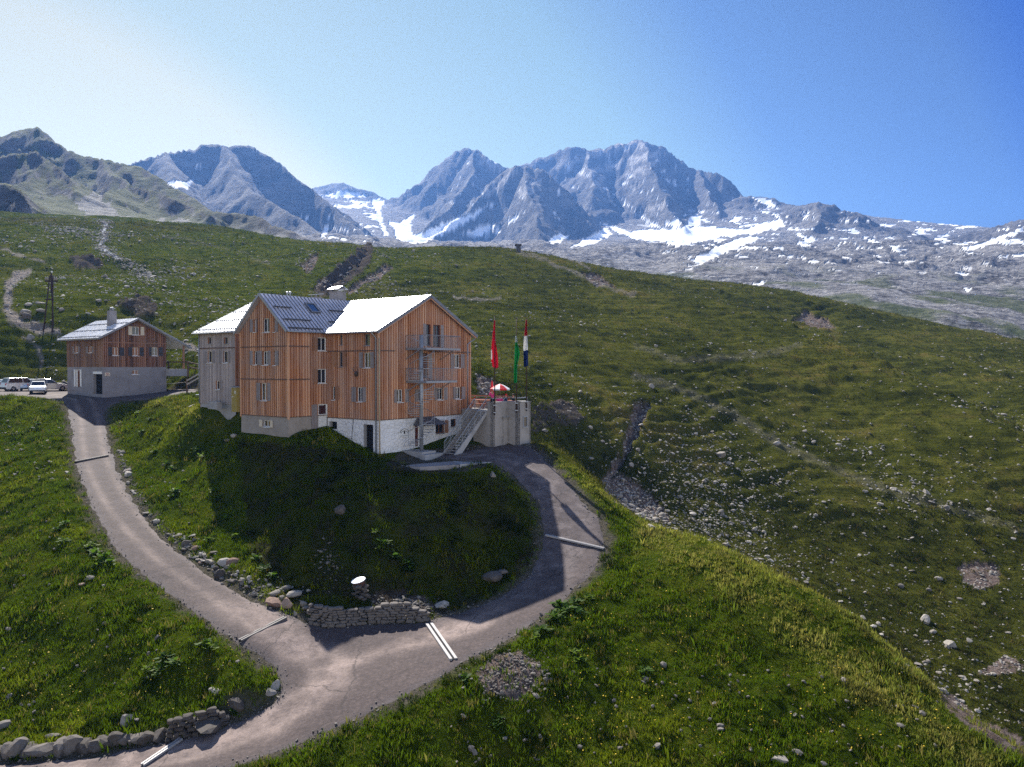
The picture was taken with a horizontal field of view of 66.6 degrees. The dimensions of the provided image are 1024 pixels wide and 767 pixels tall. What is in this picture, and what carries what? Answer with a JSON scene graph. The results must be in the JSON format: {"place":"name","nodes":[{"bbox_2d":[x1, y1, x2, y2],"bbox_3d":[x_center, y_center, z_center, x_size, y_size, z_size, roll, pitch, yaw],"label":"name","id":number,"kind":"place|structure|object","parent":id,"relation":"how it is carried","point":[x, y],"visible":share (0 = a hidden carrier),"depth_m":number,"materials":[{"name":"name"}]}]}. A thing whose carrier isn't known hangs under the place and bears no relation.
{"place":"outdoors","nodes":[
{"label":"outdoors","id":0,"kind":"place"},
{"bbox_2d":[0,389,607,766],"bbox_3d":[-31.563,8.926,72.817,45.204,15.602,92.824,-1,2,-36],"label":"road","id":1,"kind":"structure","parent":0,"point":[334,675],"depth_m":42.12,"materials":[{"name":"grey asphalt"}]},
{"bbox_2d":[0,377,29,390],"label":"parked car","id":2,"kind":"object","parent":1,"relation":"on","point":[11,384],"visible":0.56,"depth_m":95.05,"materials":[{"name":"grey paint"}]},
{"bbox_2d":[28,381,47,393],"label":"parked car","id":3,"kind":"object","parent":1,"relation":"on","point":[35,386],"visible":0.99,"depth_m":91.42,"materials":[{"name":"white paint"}]},
{"bbox_2d":[27,379,67,390],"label":"parked car","id":4,"kind":"object","parent":1,"relation":"on","point":[52,384],"visible":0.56,"depth_m":97.03,"materials":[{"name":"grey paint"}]},
{"bbox_2d":[137,730,153,745],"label":"boulder","id":5,"kind":"object","parent":1,"relation":"on","point":[145,738],"visible":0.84,"depth_m":34.66,"materials":[{"name":"grey stone"}]},
{"bbox_2d":[141,737,182,766],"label":"drainage channel","id":6,"kind":"object","parent":1,"relation":"on","point":[161,752],"visible":1,"depth_m":33.79,"materials":[{"name":"metal"}]},
{"bbox_2d":[238,616,286,641],"bbox_3d":[-13.307,13.125,41.701,0.279,0.524,2.978,1,2,34],"label":"drainage channel","id":7,"kind":"object","parent":1,"relation":"on","point":[279,620],"visible":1,"depth_m":41.69,"materials":[{"name":"metal"}]},
{"bbox_2d":[425,622,456,660],"bbox_3d":[-3.689,13.280,40.233,0.403,0.388,4.754,0,1,-21],"label":"drainage channel","id":8,"kind":"object","parent":1,"relation":"on","point":[442,642],"visible":1,"depth_m":39.99,"materials":[{"name":"metal"}]},
{"bbox_2d":[545,534,604,548],"bbox_3d":[3.968,10.052,49.500,4.028,0.538,0.232,1,1,28],"label":"drainage channel","id":9,"kind":"object","parent":1,"relation":"on","point":[575,541],"visible":1,"depth_m":49.41,"materials":[{"name":"metal"}]},
{"bbox_2d":[401,461,458,469],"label":"pavement","id":10,"kind":"structure","parent":0,"point":[438,465],"depth_m":57.23,"materials":[{"name":"grey concrete"}]},
{"bbox_2d":[453,461,490,466],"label":"pavement","id":11,"kind":"structure","parent":0,"point":[461,463],"depth_m":58.59,"materials":[{"name":"concrete"}]},
{"bbox_2d":[0,211,1023,766],"bbox_3d":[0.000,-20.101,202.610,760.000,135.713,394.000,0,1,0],"label":"ground","id":12,"kind":"structure","parent":0,"point":[16,355],"depth_m":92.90,"materials":[{"name":"green plant"}]},
{"bbox_2d":[0,720,10,728],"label":"boulder","id":13,"kind":"object","parent":12,"relation":"on","point":[5,723],"visible":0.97,"depth_m":36.62,"materials":[{"name":"stone"}]},
{"bbox_2d":[1,741,11,758],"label":"boulder","id":14,"kind":"object","parent":12,"relation":"on","point":[4,748],"visible":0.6,"depth_m":34.62,"materials":[{"name":"grey stone"}]},
{"bbox_2d":[6,736,29,757],"bbox_3d":[-22.043,16.376,34.852,0.758,1.098,1.058,10,11,-6],"label":"boulder","id":15,"kind":"object","parent":12,"relation":"on","point":[16,746],"visible":0.71,"depth_m":34.53,"materials":[{"name":"grey stone"}]},
{"bbox_2d":[19,741,37,757],"bbox_3d":[-21.429,16.359,34.761,0.788,0.437,1.140,1,10,-18],"label":"boulder","id":16,"kind":"object","parent":12,"relation":"on","point":[22,753],"visible":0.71,"depth_m":34.59,"materials":[{"name":"grey stone"}]},
{"bbox_2d":[23,742,54,756],"bbox_3d":[-20.913,16.298,34.601,1.324,0.507,0.915,-7,-1,-3],"label":"boulder","id":17,"kind":"object","parent":12,"relation":"on","point":[40,750],"visible":0.87,"depth_m":34.33,"materials":[{"name":"grey stone"}]},
{"bbox_2d":[43,271,57,331],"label":"telegraph mast","id":18,"kind":"object","parent":12,"relation":"on","point":[51,280],"visible":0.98,"depth_m":117.70,"materials":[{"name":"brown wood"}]},
{"bbox_2d":[53,736,65,757],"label":"boulder","id":19,"kind":"object","parent":12,"relation":"on","point":[58,747],"visible":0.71,"depth_m":34.27,"materials":[{"name":"grey stone"}]},
{"bbox_2d":[63,734,82,754],"bbox_3d":[-19.587,16.141,34.668,1.079,1.040,0.792,0,1,-9],"label":"boulder","id":20,"kind":"object","parent":12,"relation":"on","point":[70,742],"visible":0.75,"depth_m":34.42,"materials":[{"name":"grey stone"}]},
{"bbox_2d":[75,737,91,754],"bbox_3d":[-19.015,16.161,34.647,1.166,0.618,0.668,1,1,31],"label":"boulder","id":21,"kind":"object","parent":12,"relation":"on","point":[81,747],"visible":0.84,"depth_m":34.35,"materials":[{"name":"grey stone"}]},
{"bbox_2d":[87,738,100,752],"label":"boulder","id":22,"kind":"object","parent":12,"relation":"on","point":[93,746],"visible":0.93,"depth_m":34.34,"materials":[{"name":"grey stone"}]},
{"bbox_2d":[96,734,110,750],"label":"boulder","id":23,"kind":"object","parent":12,"relation":"on","point":[104,741],"visible":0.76,"depth_m":34.52,"materials":[{"name":"grey stone"}]},
{"bbox_2d":[107,731,122,747],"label":"boulder","id":24,"kind":"object","parent":12,"relation":"on","point":[115,736],"visible":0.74,"depth_m":34.57,"materials":[{"name":"grey stone"}]},
{"bbox_2d":[57,307,191,397],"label":"mountain hut","id":25,"kind":"object","parent":12,"relation":"on","point":[129,354],"visible":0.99,"depth_m":91.00,"materials":[{"name":"brown wood"}]},
{"bbox_2d":[108,347,123,355],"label":"window","id":26,"kind":"structure","parent":25,"relation":"in","point":[111,350],"depth_m":89.25,"materials":[{"name":"white wood"}]},
{"bbox_2d":[128,347,143,355],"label":"window","id":27,"kind":"structure","parent":25,"relation":"in","point":[132,351],"depth_m":91.07,"materials":[{"name":"white wood"}]},
{"bbox_2d":[128,326,143,335],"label":"window","id":28,"kind":"structure","parent":25,"relation":"in","point":[131,330],"depth_m":90.99,"materials":[{"name":"white wood"}]},
{"bbox_2d":[149,347,162,355],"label":"window","id":29,"kind":"structure","parent":25,"relation":"in","point":[153,351],"depth_m":93.01,"materials":[{"name":"white wood"}]},
{"bbox_2d":[116,733,132,745],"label":"boulder","id":30,"kind":"object","parent":12,"relation":"on","point":[124,739],"visible":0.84,"depth_m":34.63,"materials":[{"name":"grey stone"}]},
{"bbox_2d":[120,714,132,726],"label":"boulder","id":31,"kind":"object","parent":12,"relation":"on","point":[123,721],"visible":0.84,"depth_m":35.61,"materials":[{"name":"stone"}]},
{"bbox_2d":[21,589,232,716],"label":"meadow flowers","id":32,"kind":"object","parent":12,"relation":"on","point":[104,655],"visible":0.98,"depth_m":38.83,"materials":[{"name":"yellow plant"}]},
{"bbox_2d":[128,732,142,744],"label":"boulder","id":33,"kind":"object","parent":12,"relation":"on","point":[133,738],"visible":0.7,"depth_m":34.66,"materials":[{"name":"grey stone"}]},
{"bbox_2d":[148,660,167,674],"bbox_3d":[-17.338,14.016,38.293,0.869,0.482,1.153,-1,2,-36],"label":"leafy plant","id":34,"kind":"object","parent":12,"relation":"on","point":[159,665],"visible":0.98,"depth_m":38.34,"materials":[{"name":"green plant"}]},
{"bbox_2d":[151,727,166,743],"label":"boulder","id":35,"kind":"object","parent":12,"relation":"on","point":[159,736],"visible":0.89,"depth_m":34.86,"materials":[{"name":"grey stone"}]},
{"bbox_2d":[154,651,175,663],"bbox_3d":[-17.296,13.618,38.810,0.871,0.503,0.971,0,1,7],"label":"leafy plant","id":36,"kind":"object","parent":12,"relation":"on","point":[163,655],"visible":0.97,"depth_m":38.92,"materials":[{"name":"green plant"}]},
{"bbox_2d":[164,656,182,666],"bbox_3d":[-16.619,13.697,38.464,1.153,0.482,0.869,0,1,-10],"label":"leafy plant","id":37,"kind":"object","parent":12,"relation":"on","point":[173,661],"visible":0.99,"depth_m":38.39,"materials":[{"name":"green plant"}]},
{"bbox_2d":[167,361,198,376],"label":"fence","id":38,"kind":"object","parent":12,"relation":"on","point":[187,362],"visible":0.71,"depth_m":92.94,"materials":[{"name":"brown wood"}]},
{"bbox_2d":[165,706,229,743],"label":"drystone wall","id":39,"kind":"structure","parent":12,"relation":"on","point":[213,712],"depth_m":35.08,"materials":[{"name":"grey stone"}]},
{"bbox_2d":[195,713,221,733],"bbox_3d":[-13.868,15.428,35.781,1.242,0.430,2.865,7,0,-9],"label":"boulder","id":40,"kind":"object","parent":12,"relation":"on","point":[207,726],"visible":0.49,"depth_m":34.88,"materials":[{"name":"grey stone"}]},
{"bbox_2d":[203,641,218,651],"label":"leafy plant","id":41,"kind":"object","parent":12,"relation":"on","point":[209,645],"visible":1,"depth_m":38.99,"materials":[{"name":"green plant"}]},
{"bbox_2d":[208,401,221,408],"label":"water trough","id":42,"kind":"object","parent":12,"relation":"on","point":[214,405],"visible":1,"depth_m":66.27,"materials":[{"name":"metal"}]},
{"bbox_2d":[213,569,225,578],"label":"boulder","id":43,"kind":"object","parent":12,"relation":"on","point":[219,573],"visible":0.97,"depth_m":48.19,"materials":[{"name":"grey stone"}]},
{"bbox_2d":[227,697,244,712],"bbox_3d":[-12.973,15.242,36.478,0.862,1.128,1.166,-1,2,-44],"label":"boulder","id":44,"kind":"object","parent":12,"relation":"on","point":[236,703],"visible":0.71,"depth_m":36.14,"materials":[{"name":"grey stone"}]},
{"bbox_2d":[265,597,281,606],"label":"boulder","id":45,"kind":"object","parent":12,"relation":"on","point":[273,601],"visible":0.85,"depth_m":44.26,"materials":[{"name":"stone"}]},
{"bbox_2d":[280,597,292,608],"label":"boulder","id":46,"kind":"object","parent":12,"relation":"on","point":[286,603],"visible":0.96,"depth_m":43.95,"materials":[{"name":"stone"}]},
{"bbox_2d":[286,590,301,598],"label":"boulder","id":47,"kind":"object","parent":12,"relation":"on","point":[294,593],"visible":0.98,"depth_m":44.60,"materials":[{"name":"stone"}]},
{"bbox_2d":[116,447,551,702],"bbox_3d":[-18.160,10.138,52.313,51.819,7.837,6.600,1,2,40],"label":"rubble","id":48,"kind":"object","parent":12,"relation":"on","point":[521,662],"visible":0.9,"depth_m":43.72,"materials":[{"name":"stone"}]},
{"bbox_2d":[191,286,477,459],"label":"mountain lodge","id":49,"kind":"structure","parent":12,"relation":"on","point":[286,363],"depth_m":62.73,"materials":[{"name":"brown wood"}]},
{"bbox_2d":[203,351,214,362],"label":"window","id":50,"kind":"structure","parent":49,"relation":"in","point":[211,354],"depth_m":68.75,"materials":[{"name":"grey wood"}]},
{"bbox_2d":[218,351,229,362],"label":"window","id":51,"kind":"structure","parent":49,"relation":"in","point":[226,354],"depth_m":67.34,"materials":[{"name":"grey wood"}]},
{"bbox_2d":[231,386,239,411],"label":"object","id":52,"kind":"object","parent":49,"relation":"attached to","point":[235,395],"visible":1,"depth_m":64.40,"materials":[{"name":"yellow paint"}]},
{"bbox_2d":[249,351,256,364],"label":"window","id":53,"kind":"structure","parent":49,"relation":"in","point":[251,352],"depth_m":63.26,"materials":[{"name":"grey wood"}]},
{"bbox_2d":[250,319,256,332],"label":"window","id":54,"kind":"structure","parent":49,"relation":"in","point":[251,320],"depth_m":63.18,"materials":[{"name":"grey wood"}]},
{"bbox_2d":[256,383,269,400],"bbox_3d":[-19.876,0.680,62.498,1.815,1.484,0.260,1,2,37],"label":"window","id":55,"kind":"structure","parent":49,"relation":"in","point":[263,385],"depth_m":62.72,"materials":[{"name":"grey wood"}]},
{"bbox_2d":[257,351,270,365],"bbox_3d":[-19.797,-2.020,62.377,1.812,1.198,0.260,1,2,37],"label":"window","id":56,"kind":"structure","parent":49,"relation":"in","point":[266,354],"depth_m":62.49,"materials":[{"name":"grey wood"}]},
{"bbox_2d":[259,420,272,427],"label":"window","id":57,"kind":"structure","parent":49,"relation":"in","point":[266,423],"depth_m":62.51,"materials":[{"name":"white paint"}]},
{"bbox_2d":[263,318,269,332],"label":"window","id":58,"kind":"structure","parent":49,"relation":"in","point":[265,320],"depth_m":62.35,"materials":[{"name":"grey wood"}]},
{"bbox_2d":[312,404,317,428],"bbox_3d":[-15.847,2.656,62.564,0.052,1.936,0.564,1,2,37],"label":"door leaf","id":59,"kind":"structure","parent":49,"relation":"in","point":[314,407],"depth_m":62.56,"materials":[{"name":"grey wood"}]},
{"bbox_2d":[313,337,326,351],"bbox_3d":[-15.559,-3.165,62.917,0.180,1.152,1.382,1,2,37],"label":"window","id":60,"kind":"structure","parent":49,"relation":"in","point":[321,341],"depth_m":63.02,"materials":[{"name":"white paint"}]},
{"bbox_2d":[313,369,326,383],"bbox_3d":[-15.559,-0.574,62.974,0.180,1.235,1.382,1,2,37],"label":"window","id":61,"kind":"structure","parent":49,"relation":"in","point":[319,375],"depth_m":63.05,"materials":[{"name":"glass"}]},
{"bbox_2d":[318,404,326,416],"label":"window","id":62,"kind":"structure","parent":49,"relation":"in","point":[322,408],"depth_m":63.37,"materials":[{"name":"white paint"}]},
{"bbox_2d":[332,386,338,400],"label":"window","id":63,"kind":"structure","parent":49,"relation":"in","point":[335,390],"depth_m":62.95,"materials":[{"name":"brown wood"}]},
{"bbox_2d":[331,352,345,367],"bbox_3d":[-13.866,-1.921,62.719,1.782,1.264,0.260,1,2,37],"label":"window","id":64,"kind":"structure","parent":49,"relation":"in","point":[334,355],"depth_m":62.78,"materials":[{"name":"brown wood"}]},
{"bbox_2d":[351,387,365,402],"bbox_3d":[-12.020,0.884,61.379,1.645,1.222,0.260,1,2,37],"label":"window","id":65,"kind":"structure","parent":49,"relation":"in","point":[361,391],"depth_m":61.50,"materials":[{"name":"grey wood"}]},
{"bbox_2d":[359,352,373,368],"bbox_3d":[-11.288,-1.803,60.764,1.673,1.268,0.260,1,2,37],"label":"window","id":66,"kind":"structure","parent":49,"relation":"in","point":[369,356],"depth_m":60.92,"materials":[{"name":"grey wood"}]},
{"bbox_2d":[364,424,372,449],"bbox_3d":[-11.107,4.427,60.921,1.080,2.463,0.330,1,2,37],"label":"cellar doorway","id":67,"kind":"structure","parent":49,"relation":"in","point":[368,429],"depth_m":61.19,"materials":[{"name":"concrete"}]},
{"bbox_2d":[394,389,408,402],"bbox_3d":[-8.845,0.999,62.001,0.260,1.093,1.599,1,2,37],"label":"window","id":68,"kind":"structure","parent":49,"relation":"in","point":[398,394],"depth_m":62.06,"materials":[{"name":"grey wood"}]},
{"bbox_2d":[399,428,408,437],"bbox_3d":[-8.604,3.917,62.225,0.070,0.720,1.116,1,2,37],"label":"house sign","id":69,"kind":"object","parent":49,"relation":"attached to","point":[403,432],"visible":0.94,"depth_m":62.15,"materials":[{"name":"white paint"}]},
{"bbox_2d":[423,353,426,377],"bbox_3d":[-7.237,-1.462,64.176,0.212,2.098,0.594,1,2,37],"label":"door","id":70,"kind":"structure","parent":49,"relation":"in","point":[425,358],"depth_m":64.30,"materials":[{"name":"wood"}]},
{"bbox_2d":[423,324,430,345],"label":"window","id":71,"kind":"structure","parent":49,"relation":"in","point":[426,327],"depth_m":64.49,"materials":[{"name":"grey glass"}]},
{"bbox_2d":[433,325,443,346],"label":"window","id":72,"kind":"structure","parent":49,"relation":"in","point":[436,328],"depth_m":65.49,"materials":[{"name":"grey glass"}]},
{"bbox_2d":[435,387,447,400],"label":"window","id":73,"kind":"structure","parent":49,"relation":"in","point":[438,394],"depth_m":65.93,"materials":[{"name":"grey wood"}]},
{"bbox_2d":[436,420,448,433],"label":"window","id":74,"kind":"structure","parent":49,"relation":"in","point":[439,428],"depth_m":66.06,"materials":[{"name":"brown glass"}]},
{"bbox_2d":[451,354,464,367],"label":"window","id":75,"kind":"structure","parent":49,"relation":"in","point":[455,358],"depth_m":67.55,"materials":[{"name":"grey wood"}]},
{"bbox_2d":[453,387,465,399],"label":"window","id":76,"kind":"structure","parent":49,"relation":"in","point":[456,390],"depth_m":67.71,"materials":[{"name":"grey wood"}]},
{"bbox_2d":[335,505,345,514],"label":"boulder","id":77,"kind":"object","parent":12,"relation":"on","point":[339,509],"visible":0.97,"depth_m":49.88,"materials":[{"name":"grey stone"}]},
{"bbox_2d":[351,584,370,600],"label":"stone plinth","id":78,"kind":"structure","parent":12,"relation":"on","point":[363,593],"depth_m":44.30,"materials":[{"name":"grey stone"}]},
{"bbox_2d":[351,577,365,585],"bbox_3d":[-8.747,11.370,44.515,0.830,0.325,0.830,-12,10,0],"label":"table","id":79,"kind":"object","parent":78,"relation":"on","point":[358,581],"visible":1,"depth_m":44.35,"materials":[{"name":"stone"}]},
{"bbox_2d":[307,601,429,627],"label":"drystone wall","id":80,"kind":"structure","parent":12,"relation":"on","point":[329,615],"depth_m":42.88,"materials":[{"name":"grey stone"}]},
{"bbox_2d":[435,600,448,607],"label":"boulder","id":81,"kind":"object","parent":12,"relation":"on","point":[440,604],"visible":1,"depth_m":44.15,"materials":[{"name":"stone"}]},
{"bbox_2d":[460,672,471,683],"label":"leafy plant","id":82,"kind":"object","parent":12,"relation":"on","point":[465,676],"visible":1,"depth_m":36.24,"materials":[{"name":"green plant"}]},
{"bbox_2d":[0,443,937,765],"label":"pebbles","id":83,"kind":"object","parent":12,"relation":"on","point":[720,725],"visible":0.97,"depth_m":35.28,"materials":[{"name":"stone"}]},
{"bbox_2d":[443,396,531,454],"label":"terrace","id":84,"kind":"structure","parent":12,"relation":"on","point":[506,423],"depth_m":65.04,"materials":[{"name":"concrete"}]},
{"bbox_2d":[493,315,495,414],"bbox_3d":[-1.418,-1.518,63.982,0.240,8.198,0.180,0,1,0],"label":"flagpole","id":85,"kind":"object","parent":84,"relation":"on","point":[494,405],"visible":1,"depth_m":63.97,"materials":[{"name":"grey metal"}]},
{"bbox_2d":[491,320,497,368],"bbox_3d":[-1.419,-3.194,63.870,0.590,3.947,0.259,0,1,0],"label":"flag","id":86,"kind":"object","parent":85,"relation":"hanging from","point":[493,346],"visible":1,"depth_m":63.83,"materials":[{"name":"red fabric"}]},
{"bbox_2d":[490,384,509,389],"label":"parasol","id":87,"kind":"object","parent":84,"relation":"on","point":[500,387],"visible":0.65,"depth_m":66.33,"materials":[{"name":"fabric"}]},
{"bbox_2d":[503,417,506,444],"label":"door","id":88,"kind":"structure","parent":84,"relation":"in","point":[504,418],"depth_m":65.26,"materials":[{"name":"grey"}]},
{"bbox_2d":[515,318,517,412],"bbox_3d":[0.376,-1.530,64.982,0.240,7.933,0.180,0,1,0],"label":"flagpole","id":89,"kind":"object","parent":84,"relation":"on","point":[516,403],"visible":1,"depth_m":64.97,"materials":[{"name":"grey metal"}]},
{"bbox_2d":[514,336,519,383],"bbox_3d":[0.381,-1.974,64.894,0.522,3.969,0.237,0,1,-9],"label":"flag","id":90,"kind":"object","parent":89,"relation":"hanging from","point":[517,354],"visible":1,"depth_m":64.85,"materials":[{"name":"green fabric"}]},
{"bbox_2d":[525,318,527,410],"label":"flagpole","id":91,"kind":"object","parent":84,"relation":"on","point":[526,401],"visible":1,"depth_m":65.77,"materials":[{"name":"grey metal"}]},
{"bbox_2d":[523,320,527,366],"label":"flag","id":92,"kind":"object","parent":91,"relation":"hanging from","point":[525,349],"visible":1,"depth_m":65.66,"materials":[{"name":"fabric"}]},
{"bbox_2d":[482,571,502,582],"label":"boulder","id":93,"kind":"object","parent":12,"relation":"on","point":[494,576],"visible":1,"depth_m":46.06,"materials":[{"name":"grey stone"}]},
{"bbox_2d":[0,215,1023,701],"bbox_3d":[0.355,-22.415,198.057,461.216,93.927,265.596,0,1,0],"label":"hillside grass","id":94,"kind":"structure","parent":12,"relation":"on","point":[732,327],"depth_m":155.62,"materials":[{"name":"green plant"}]},
{"bbox_2d":[0,216,1023,727],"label":"scree","id":95,"kind":"structure","parent":12,"relation":"on","point":[312,260],"depth_m":109.66,"materials":[{"name":"stone"}]},
{"bbox_2d":[533,624,553,635],"bbox_3d":[1.621,12.577,39.931,1.103,0.470,0.961,0,1,-8],"label":"leafy plant","id":96,"kind":"object","parent":12,"relation":"on","point":[543,627],"visible":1,"depth_m":39.92,"materials":[{"name":"green plant"}]},
{"bbox_2d":[543,609,568,621],"bbox_3d":[2.297,12.251,41.087,1.118,0.532,0.944,-1,2,-43],"label":"leafy plant","id":97,"kind":"object","parent":12,"relation":"on","point":[554,614],"visible":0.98,"depth_m":41.13,"materials":[{"name":"green plant"}]},
{"bbox_2d":[556,602,577,616],"bbox_3d":[2.969,12.027,41.699,1.410,0.589,1.062,0,1,-21],"label":"leafy plant","id":98,"kind":"object","parent":12,"relation":"on","point":[564,605],"visible":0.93,"depth_m":41.72,"materials":[{"name":"green plant"}]},
{"bbox_2d":[566,595,584,604],"bbox_3d":[3.443,11.902,42.614,1.068,0.523,1.225,1,1,26],"label":"leafy plant","id":99,"kind":"object","parent":12,"relation":"on","point":[575,601],"visible":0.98,"depth_m":42.52,"materials":[{"name":"green plant"}]},
{"bbox_2d":[573,606,587,617],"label":"leafy plant","id":100,"kind":"object","parent":12,"relation":"on","point":[578,610],"visible":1,"depth_m":41.32,"materials":[{"name":"green plant"}]},
{"bbox_2d":[637,666,654,676],"bbox_3d":[6.360,13.679,37.214,0.897,0.375,0.676,-1,1,-32],"label":"leafy plant","id":101,"kind":"object","parent":12,"relation":"on","point":[647,669],"visible":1,"depth_m":37.26,"materials":[{"name":"green plant"}]},
{"bbox_2d":[550,587,948,755],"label":"yellow flowers","id":102,"kind":"object","parent":12,"relation":"on","point":[738,690],"visible":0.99,"depth_m":35.47,"materials":[{"name":"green plant"}]},
{"bbox_2d":[770,755,788,762],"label":"boulder","id":103,"kind":"object","parent":12,"relation":"on","point":[777,758],"visible":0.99,"depth_m":31.73,"materials":[{"name":"stone"}]},
{"bbox_2d":[0,127,1023,338],"bbox_3d":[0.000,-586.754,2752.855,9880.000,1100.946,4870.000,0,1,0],"label":"mountains","id":104,"kind":"structure","parent":0,"point":[640,205],"depth_m":1607.44,"materials":[{"name":"grey stone"}]},
{"bbox_2d":[0,0,1023,227],"label":"sky","id":105,"kind":"structure","parent":0,"point":[909,110],"materials":[{"name":"blue"}]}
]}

